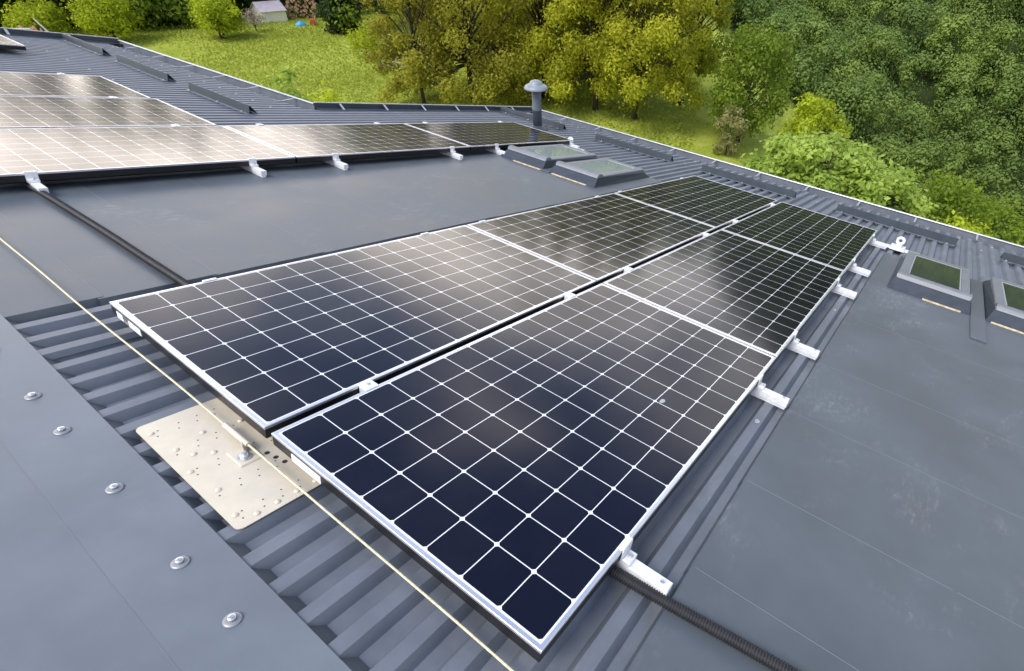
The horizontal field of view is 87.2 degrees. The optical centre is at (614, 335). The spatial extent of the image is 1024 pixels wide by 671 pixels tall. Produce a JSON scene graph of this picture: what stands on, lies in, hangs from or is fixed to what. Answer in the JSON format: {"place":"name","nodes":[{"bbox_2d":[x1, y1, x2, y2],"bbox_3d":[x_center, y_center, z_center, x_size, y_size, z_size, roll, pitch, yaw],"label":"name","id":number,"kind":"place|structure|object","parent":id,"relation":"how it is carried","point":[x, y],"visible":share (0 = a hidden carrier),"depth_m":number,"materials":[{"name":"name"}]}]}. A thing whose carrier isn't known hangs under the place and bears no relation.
{"place":"outdoors","nodes":[
{"label":"outdoors","id":0,"kind":"place"},
{"bbox_2d":[57,0,1023,227],"bbox_3d":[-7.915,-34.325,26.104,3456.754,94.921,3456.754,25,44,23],"label":"ground","id":1,"kind":"structure","parent":0,"point":[705,140],"depth_m":43.06,"materials":[{"name":"green plant"}]},
{"bbox_2d":[0,0,47,26],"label":"tree","id":2,"kind":"object","parent":1,"relation":"on","point":[1,15],"visible":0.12,"depth_m":44.80,"materials":[{"name":"green plant"}]},
{"bbox_2d":[18,25,49,31],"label":"timber heap","id":3,"kind":"object","parent":1,"relation":"on","point":[32,27],"visible":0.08,"depth_m":41.59,"materials":[{"name":"brown wood"}]},
{"bbox_2d":[0,0,79,33],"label":"round shrub","id":4,"kind":"object","parent":1,"relation":"on","point":[48,16],"visible":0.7,"depth_m":42.59,"materials":[{"name":"green plant"}]},
{"bbox_2d":[0,0,80,30],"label":"tree","id":5,"kind":"object","parent":1,"relation":"on","point":[12,3],"visible":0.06,"depth_m":45.89,"materials":[{"name":"green plant"}]},
{"bbox_2d":[33,18,48,31],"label":"wooden pole","id":6,"kind":"object","parent":1,"relation":"on","point":[43,27],"visible":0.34,"depth_m":40.63,"materials":[{"name":"grey"}]},
{"bbox_2d":[46,0,107,29],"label":"hedge bush","id":7,"kind":"object","parent":1,"relation":"on","point":[63,3],"visible":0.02,"depth_m":46.61,"materials":[{"name":"green plant"}]},
{"bbox_2d":[61,0,154,39],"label":"round shrub","id":8,"kind":"object","parent":1,"relation":"on","point":[95,15],"visible":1,"depth_m":43.47,"materials":[{"name":"green plant"}]},
{"bbox_2d":[44,0,177,31],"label":"tree","id":9,"kind":"object","parent":1,"relation":"on","point":[66,9],"visible":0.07,"depth_m":47.20,"materials":[{"name":"green plant"}]},
{"bbox_2d":[109,0,176,32],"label":"hedge bush","id":10,"kind":"object","parent":1,"relation":"on","point":[145,4],"visible":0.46,"depth_m":48.54,"materials":[{"name":"green plant"}]},
{"bbox_2d":[125,0,196,28],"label":"tree","id":11,"kind":"object","parent":1,"relation":"on","point":[185,18],"visible":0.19,"depth_m":49.13,"materials":[{"name":"green plant"}]},
{"bbox_2d":[142,0,196,27],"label":"hedge bush","id":12,"kind":"object","parent":1,"relation":"on","point":[173,15],"visible":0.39,"depth_m":49.24,"materials":[{"name":"green plant"}]},
{"bbox_2d":[175,0,245,21],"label":"hedge bush","id":13,"kind":"object","parent":1,"relation":"on","point":[229,8],"visible":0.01,"depth_m":53.63,"materials":[{"name":"green plant"}]},
{"bbox_2d":[181,0,247,38],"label":"round shrub","id":14,"kind":"object","parent":1,"relation":"on","point":[220,14],"visible":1,"depth_m":46.28,"materials":[{"name":"green plant"}]},
{"bbox_2d":[235,0,269,14],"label":"hedge bush","id":15,"kind":"object","parent":1,"relation":"on","point":[246,4],"visible":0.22,"depth_m":55.82,"materials":[{"name":"green plant"}]},
{"bbox_2d":[241,8,265,30],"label":"blossom tree","id":16,"kind":"object","parent":1,"relation":"on","point":[255,21],"visible":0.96,"depth_m":50.00,"materials":[{"name":"beige plant"}]},
{"bbox_2d":[249,0,287,22],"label":"garden shed","id":17,"kind":"structure","parent":1,"relation":"on","point":[273,10],"depth_m":53.99,"materials":[{"name":"white wood"}]},
{"bbox_2d":[241,0,303,6],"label":"hedge bush","id":18,"kind":"object","parent":1,"relation":"on","point":[283,2],"visible":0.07,"depth_m":59.10,"materials":[{"name":"green plant"}]},
{"bbox_2d":[260,64,308,100],"bbox_3d":[-6.472,-3.010,11.210,1.091,5.064,1.122,34,48,31],"label":"bush","id":19,"kind":"object","parent":1,"relation":"on","point":[289,75],"visible":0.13,"depth_m":9.89,"materials":[{"name":"green plant"}]},
{"bbox_2d":[295,21,305,26],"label":"tarpaulin","id":20,"kind":"object","parent":1,"relation":"on","point":[300,23],"visible":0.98,"depth_m":53.37,"materials":[{"name":"blue plastic"}]},
{"bbox_2d":[285,0,319,18],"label":"log pile","id":21,"kind":"object","parent":1,"relation":"on","point":[295,7],"visible":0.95,"depth_m":56.08,"materials":[{"name":"brown wood"}]},
{"bbox_2d":[289,0,318,10],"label":"hedge bush","id":22,"kind":"object","parent":1,"relation":"on","point":[304,3],"visible":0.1,"depth_m":59.79,"materials":[{"name":"green plant"}]},
{"bbox_2d":[310,15,316,24],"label":"garden cart","id":23,"kind":"object","parent":1,"relation":"on","point":[312,21],"visible":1,"depth_m":53.75,"materials":[{"name":"red paint"}]},
{"bbox_2d":[301,78,359,102],"bbox_3d":[-6.156,-3.429,12.085,1.792,4.608,2.973,-8,41,-14],"label":"climbing shrub","id":24,"kind":"object","parent":1,"relation":"on","point":[327,93],"visible":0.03,"depth_m":10.61,"materials":[{"name":"green plant"}]},
{"bbox_2d":[313,0,367,34],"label":"leafy tree","id":25,"kind":"object","parent":1,"relation":"on","point":[325,11],"visible":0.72,"depth_m":50.04,"materials":[{"name":"green plant"}]},
{"bbox_2d":[299,0,387,13],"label":"tree","id":26,"kind":"object","parent":1,"relation":"on","point":[375,10],"visible":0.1,"depth_m":59.64,"materials":[{"name":"green plant"}]},
{"bbox_2d":[343,24,378,53],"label":"bush","id":27,"kind":"object","parent":1,"relation":"on","point":[358,37],"visible":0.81,"depth_m":43.91,"materials":[{"name":"green plant"}]},
{"bbox_2d":[328,0,421,31],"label":"leafy tree","id":28,"kind":"object","parent":1,"relation":"on","point":[349,14],"visible":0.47,"depth_m":49.90,"materials":[{"name":"green plant"}]},
{"bbox_2d":[356,0,463,104],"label":"leafy tree","id":29,"kind":"object","parent":1,"relation":"on","point":[414,59],"visible":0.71,"depth_m":33.19,"materials":[{"name":"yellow plant"}]},
{"bbox_2d":[362,0,544,106],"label":"leafy tree","id":30,"kind":"object","parent":1,"relation":"on","point":[468,57],"visible":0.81,"depth_m":33.45,"materials":[{"name":"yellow plant"}]},
{"bbox_2d":[443,0,547,71],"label":"tree","id":31,"kind":"object","parent":1,"relation":"on","point":[480,15],"depth_m":41.17,"materials":[{"name":"green plant"}]},
{"bbox_2d":[0,27,1023,670],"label":"house","id":32,"kind":"structure","parent":1,"relation":"on","point":[856,503],"depth_m":1.86,"materials":[{"name":"grey metal"}]},
{"bbox_2d":[0,35,25,49],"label":"solar panel","id":33,"kind":"object","parent":32,"relation":"on","point":[6,43],"visible":1,"depth_m":5.94,"materials":[{"name":"glass"}]},
{"bbox_2d":[23,171,48,192],"bbox_3d":[-3.299,-0.888,2.970,0.385,0.103,0.052,25,31,23],"label":"mounting rail","id":34,"kind":"object","parent":32,"relation":"attached to","point":[32,179],"visible":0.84,"depth_m":2.92,"materials":[{"name":"metal"}]},
{"bbox_2d":[0,126,295,182],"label":"solar panel","id":35,"kind":"object","parent":34,"relation":"on","point":[56,153],"visible":1,"depth_m":3.54,"materials":[{"name":"glass"}]},
{"bbox_2d":[0,72,150,98],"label":"solar panel","id":36,"kind":"object","parent":32,"relation":"on","point":[33,84],"visible":0.89,"depth_m":4.72,"materials":[{"name":"glass"}]},
{"bbox_2d":[0,96,216,128],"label":"solar panel","id":37,"kind":"object","parent":32,"relation":"on","point":[43,112],"visible":0.92,"depth_m":4.15,"materials":[{"name":"glass"}]},
{"bbox_2d":[202,278,216,281],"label":"mounting rail","id":38,"kind":"object","parent":32,"relation":"attached to","point":[206,280],"visible":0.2,"depth_m":2.27,"materials":[{"name":"metal"}]},
{"bbox_2d":[109,225,595,438],"bbox_3d":[-1.021,-0.201,2.525,1.046,0.047,1.813,25,31,23],"label":"solar panel","id":39,"kind":"object","parent":38,"relation":"on","point":[266,352],"visible":0.97,"depth_m":2.19,"materials":[{"name":"glass"}]},
{"bbox_2d":[136,398,320,529],"bbox_3d":[-1.144,0.333,1.627,0.585,0.038,0.335,25,31,23],"label":"anchor plate","id":40,"kind":"object","parent":32,"relation":"attached to","point":[229,475],"visible":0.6,"depth_m":1.58,"materials":[{"name":"beige"}]},
{"bbox_2d":[241,158,266,177],"bbox_3d":[-2.689,-1.265,3.875,0.385,0.103,0.052,25,31,23],"label":"mounting rail","id":41,"kind":"object","parent":32,"relation":"attached to","point":[253,167],"visible":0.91,"depth_m":3.83,"materials":[{"name":"metal"}]},
{"bbox_2d":[0,238,513,670],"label":"safety cable","id":42,"kind":"object","parent":32,"relation":"attached to","point":[490,651],"visible":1,"depth_m":1.48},
{"bbox_2d":[324,153,347,169],"bbox_3d":[-2.351,-1.474,4.377,0.385,0.103,0.052,25,31,23],"label":"mounting rail","id":43,"kind":"object","parent":32,"relation":"attached to","point":[336,162],"visible":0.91,"depth_m":4.33,"materials":[{"name":"metal"}]},
{"bbox_2d":[225,123,469,162],"bbox_3d":[-2.422,-1.866,5.015,1.046,0.047,1.813,25,31,23],"label":"solar panel","id":44,"kind":"object","parent":43,"relation":"on","point":[311,143],"visible":0.81,"depth_m":4.82,"materials":[{"name":"glass"}]},
{"bbox_2d":[357,379,378,392],"bbox_3d":[-0.873,0.207,1.871,0.052,0.096,0.050,25,31,23],"label":"panel clamp","id":45,"kind":"object","parent":32,"relation":"attached to","point":[367,385],"visible":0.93,"depth_m":1.85,"materials":[{"name":"metal"}]},
{"bbox_2d":[19,182,800,670],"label":"corrugated conduit","id":46,"kind":"object","parent":32,"relation":"attached to","point":[741,644],"visible":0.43,"depth_m":1.41,"materials":[{"name":"black plastic"}]},
{"bbox_2d":[441,146,462,159],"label":"mounting rail","id":47,"kind":"object","parent":32,"relation":"attached to","point":[452,153],"visible":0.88,"depth_m":5.31,"materials":[{"name":"metal"}]},
{"bbox_2d":[487,144,505,154],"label":"mounting rail","id":48,"kind":"object","parent":32,"relation":"attached to","point":[496,150],"visible":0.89,"depth_m":5.82,"materials":[{"name":"metal"}]},
{"bbox_2d":[404,122,569,150],"bbox_3d":[-1.458,-2.462,6.446,1.046,0.046,1.813,25,31,23],"label":"solar panel","id":49,"kind":"object","parent":48,"relation":"on","point":[481,135],"visible":0.81,"depth_m":6.29,"materials":[{"name":"glass"}]},
{"bbox_2d":[500,144,597,169],"bbox_3d":[-0.694,-2.095,6.091,0.600,0.117,1.187,25,31,23],"label":"roof window","id":50,"kind":"structure","parent":32,"relation":"in","point":[540,157],"depth_m":5.82,"materials":[{"name":"grey"}]},
{"bbox_2d":[564,139,579,148],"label":"mounting rail","id":51,"kind":"object","parent":32,"relation":"attached to","point":[571,144],"visible":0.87,"depth_m":6.89,"materials":[{"name":"metal"}]},
{"bbox_2d":[549,158,648,187],"bbox_3d":[-0.137,-1.834,5.825,0.600,0.117,1.187,25,31,23],"label":"roof window","id":52,"kind":"structure","parent":32,"relation":"in","point":[594,173],"depth_m":5.58,"materials":[{"name":"grey"}]},
{"bbox_2d":[616,536,672,595],"bbox_3d":[-0.015,0.599,1.500,0.400,0.103,0.052,25,31,23],"label":"mounting rail","id":53,"kind":"object","parent":32,"relation":"attached to","point":[629,563],"visible":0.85,"depth_m":1.45,"materials":[{"name":"metal"}]},
{"bbox_2d":[271,283,775,661],"bbox_3d":[-0.122,0.220,2.094,1.046,0.047,1.813,25,31,23],"label":"solar panel","id":54,"kind":"object","parent":53,"relation":"attached to","point":[519,482],"visible":1,"depth_m":1.71,"materials":[{"name":"black glass"}]},
{"bbox_2d":[563,292,575,299],"bbox_3d":[-0.244,-0.182,2.806,0.052,0.096,0.050,25,31,23],"label":"panel clamp","id":55,"kind":"object","parent":54,"relation":"attached to","point":[568,295],"visible":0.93,"depth_m":2.78,"materials":[{"name":"metal"}]},
{"bbox_2d":[751,373,789,409],"bbox_3d":[0.616,0.209,2.434,0.400,0.103,0.052,25,31,23],"label":"mounting rail","id":56,"kind":"object","parent":32,"relation":"attached to","point":[761,391],"visible":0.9,"depth_m":2.39,"materials":[{"name":"metal"}]},
{"bbox_2d":[787,331,819,359],"bbox_3d":[0.941,0.009,2.916,0.400,0.103,0.052,25,31,23],"label":"mounting rail","id":57,"kind":"object","parent":32,"relation":"attached to","point":[795,345],"visible":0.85,"depth_m":2.87,"materials":[{"name":"metal"}]},
{"bbox_2d":[603,229,844,363],"bbox_3d":[0.843,-0.376,3.524,1.046,0.046,1.813,25,31,23],"label":"solar panel","id":58,"kind":"object","parent":57,"relation":"on","point":[767,299],"visible":0.8,"depth_m":3.29,"materials":[{"name":"glass"}]},
{"bbox_2d":[623,266,632,272],"bbox_3d":[0.079,-0.382,3.284,0.052,0.096,0.050,25,31,23],"label":"panel clamp","id":59,"kind":"object","parent":58,"relation":"attached to","point":[626,268],"visible":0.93,"depth_m":3.26,"materials":[{"name":"metal"}]},
{"bbox_2d":[832,278,856,298],"bbox_3d":[1.577,-0.385,3.861,0.400,0.103,0.052,25,31,23],"label":"mounting rail","id":60,"kind":"object","parent":32,"relation":"attached to","point":[840,290],"visible":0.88,"depth_m":3.81,"materials":[{"name":"metal"}]},
{"bbox_2d":[849,258,870,276],"bbox_3d":[1.934,-0.605,4.390,0.400,0.103,0.052,25,31,23],"label":"mounting rail","id":61,"kind":"object","parent":32,"relation":"attached to","point":[854,267],"visible":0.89,"depth_m":4.34,"materials":[{"name":"metal"}]},
{"bbox_2d":[722,202,877,275],"bbox_3d":[1.807,-0.972,4.955,1.046,0.047,1.813,25,31,23],"label":"solar panel","id":62,"kind":"object","parent":61,"relation":"on","point":[839,244],"visible":0.81,"depth_m":4.78,"materials":[{"name":"glass"}]},
{"bbox_2d":[869,234,887,248],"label":"mounting rail","id":63,"kind":"object","parent":32,"relation":"attached to","point":[873,242],"visible":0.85,"depth_m":5.24,"materials":[{"name":"metal"}]},
{"bbox_2d":[879,237,918,253],"bbox_3d":[2.864,-0.929,5.286,0.420,0.129,0.240,25,31,23],"label":"roof anchor","id":64,"kind":"object","parent":32,"relation":"attached to","point":[898,247],"visible":0.81,"depth_m":5.27,"materials":[{"name":"metal"}]},
{"bbox_2d":[887,251,972,314],"bbox_3d":[2.718,-0.507,4.478,0.600,0.117,1.187,25,31,23],"label":"roof window","id":65,"kind":"structure","parent":32,"relation":"in","point":[935,281],"depth_m":4.18,"materials":[{"name":"grey metal"}]},
{"bbox_2d":[982,277,1023,333],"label":"roof window","id":66,"kind":"structure","parent":32,"relation":"in","point":[1003,299],"depth_m":4.07,"materials":[{"name":"grey metal"}]},
{"bbox_2d":[462,0,624,108],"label":"leafy tree","id":67,"kind":"object","parent":1,"relation":"on","point":[512,20],"visible":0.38,"depth_m":34.79,"materials":[{"name":"green plant"}]},
{"bbox_2d":[520,0,671,115],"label":"leafy tree","id":68,"kind":"object","parent":1,"relation":"on","point":[564,63],"visible":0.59,"depth_m":33.24,"materials":[{"name":"green plant"}]},
{"bbox_2d":[565,0,660,60],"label":"tree","id":69,"kind":"object","parent":1,"relation":"on","point":[618,3],"visible":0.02,"depth_m":44.07,"materials":[{"name":"green plant"}]},
{"bbox_2d":[572,0,721,119],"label":"leafy tree","id":70,"kind":"object","parent":1,"relation":"on","point":[656,42],"visible":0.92,"depth_m":31.77,"materials":[{"name":"green plant"}]},
{"bbox_2d":[645,0,736,104],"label":"leafy tree","id":71,"kind":"object","parent":1,"relation":"on","point":[725,19],"visible":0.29,"depth_m":36.15,"materials":[{"name":"green plant"}]},
{"bbox_2d":[710,102,750,156],"bbox_3d":[6.962,-12.305,31.754,2.443,3.525,2.263,25,44,23],"label":"dry bush","id":72,"kind":"object","parent":1,"relation":"on","point":[737,126],"visible":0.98,"depth_m":31.50,"materials":[{"name":"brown plant"}]},
{"bbox_2d":[693,15,804,142],"bbox_3d":[8.055,-15.537,32.605,7.145,7.302,7.133,-5,41,-11],"label":"leafy tree","id":73,"kind":"object","parent":1,"relation":"on","point":[736,67],"visible":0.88,"depth_m":31.42,"materials":[{"name":"green plant"}]},
{"bbox_2d":[772,83,853,168],"bbox_3d":[11.365,-11.235,30.435,4.105,5.717,4.595,-4,40,-9],"label":"leafy tree","id":74,"kind":"object","parent":1,"relation":"on","point":[810,116],"visible":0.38,"depth_m":29.24,"materials":[{"name":"green plant"}]},
{"bbox_2d":[738,122,910,206],"bbox_3d":[7.956,-5.309,21.329,6.488,6.336,7.350,25,44,23],"label":"leafy tree","id":75,"kind":"object","parent":1,"relation":"on","point":[846,170],"visible":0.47,"depth_m":19.22,"materials":[{"name":"green plant"}]},
{"bbox_2d":[710,0,1023,241],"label":"wooded hillside","id":76,"kind":"structure","parent":1,"relation":"on","point":[831,51],"depth_m":78.17,"materials":[{"name":"green plant"}]},
{"bbox_2d":[832,151,938,217],"bbox_3d":[10.579,-4.737,22.555,4.744,6.035,4.382,9,40,6],"label":"leafy tree","id":77,"kind":"object","parent":1,"relation":"on","point":[913,203],"visible":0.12,"depth_m":20.69,"materials":[{"name":"green plant"}]},
{"bbox_2d":[911,165,1013,242],"bbox_3d":[19.217,-5.814,31.203,6.498,8.937,6.103,1,40,-3],"label":"leafy tree","id":78,"kind":"object","parent":1,"relation":"on","point":[965,194],"visible":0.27,"depth_m":29.10,"materials":[{"name":"green plant"}]},
{"bbox_2d":[936,199,1018,244],"bbox_3d":[17.015,-3.150,27.311,5.090,7.774,5.496,25,44,23],"label":"leafy tree","id":79,"kind":"object","parent":1,"relation":"on","point":[960,224],"visible":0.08,"depth_m":25.20,"materials":[{"name":"green plant"}]},
{"bbox_2d":[972,187,1023,245],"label":"leafy tree","id":80,"kind":"object","parent":1,"relation":"on","point":[1010,220],"visible":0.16,"depth_m":34.94,"materials":[{"name":"green plant"}]},
{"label":"mounting rail","id":81,"kind":"object","parent":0,"visible":0},
{"bbox_2d":[467,193,715,285],"bbox_3d":[-0.056,-0.797,3.955,1.046,0.046,1.813,25,31,23],"label":"solar panel","id":82,"kind":"object","parent":81,"relation":"attached to","point":[601,239],"visible":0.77,"depth_m":3.74,"materials":[{"name":"glass"}]},
{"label":"mounting rail","id":83,"kind":"object","parent":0,"visible":0},
{"bbox_2d":[615,175,777,230],"bbox_3d":[0.908,-1.393,5.385,1.046,0.047,1.813,25,31,23],"label":"solar panel","id":84,"kind":"object","parent":83,"relation":"attached to","point":[718,206],"visible":0.78,"depth_m":5.22,"materials":[{"name":"glass"}]}
]}

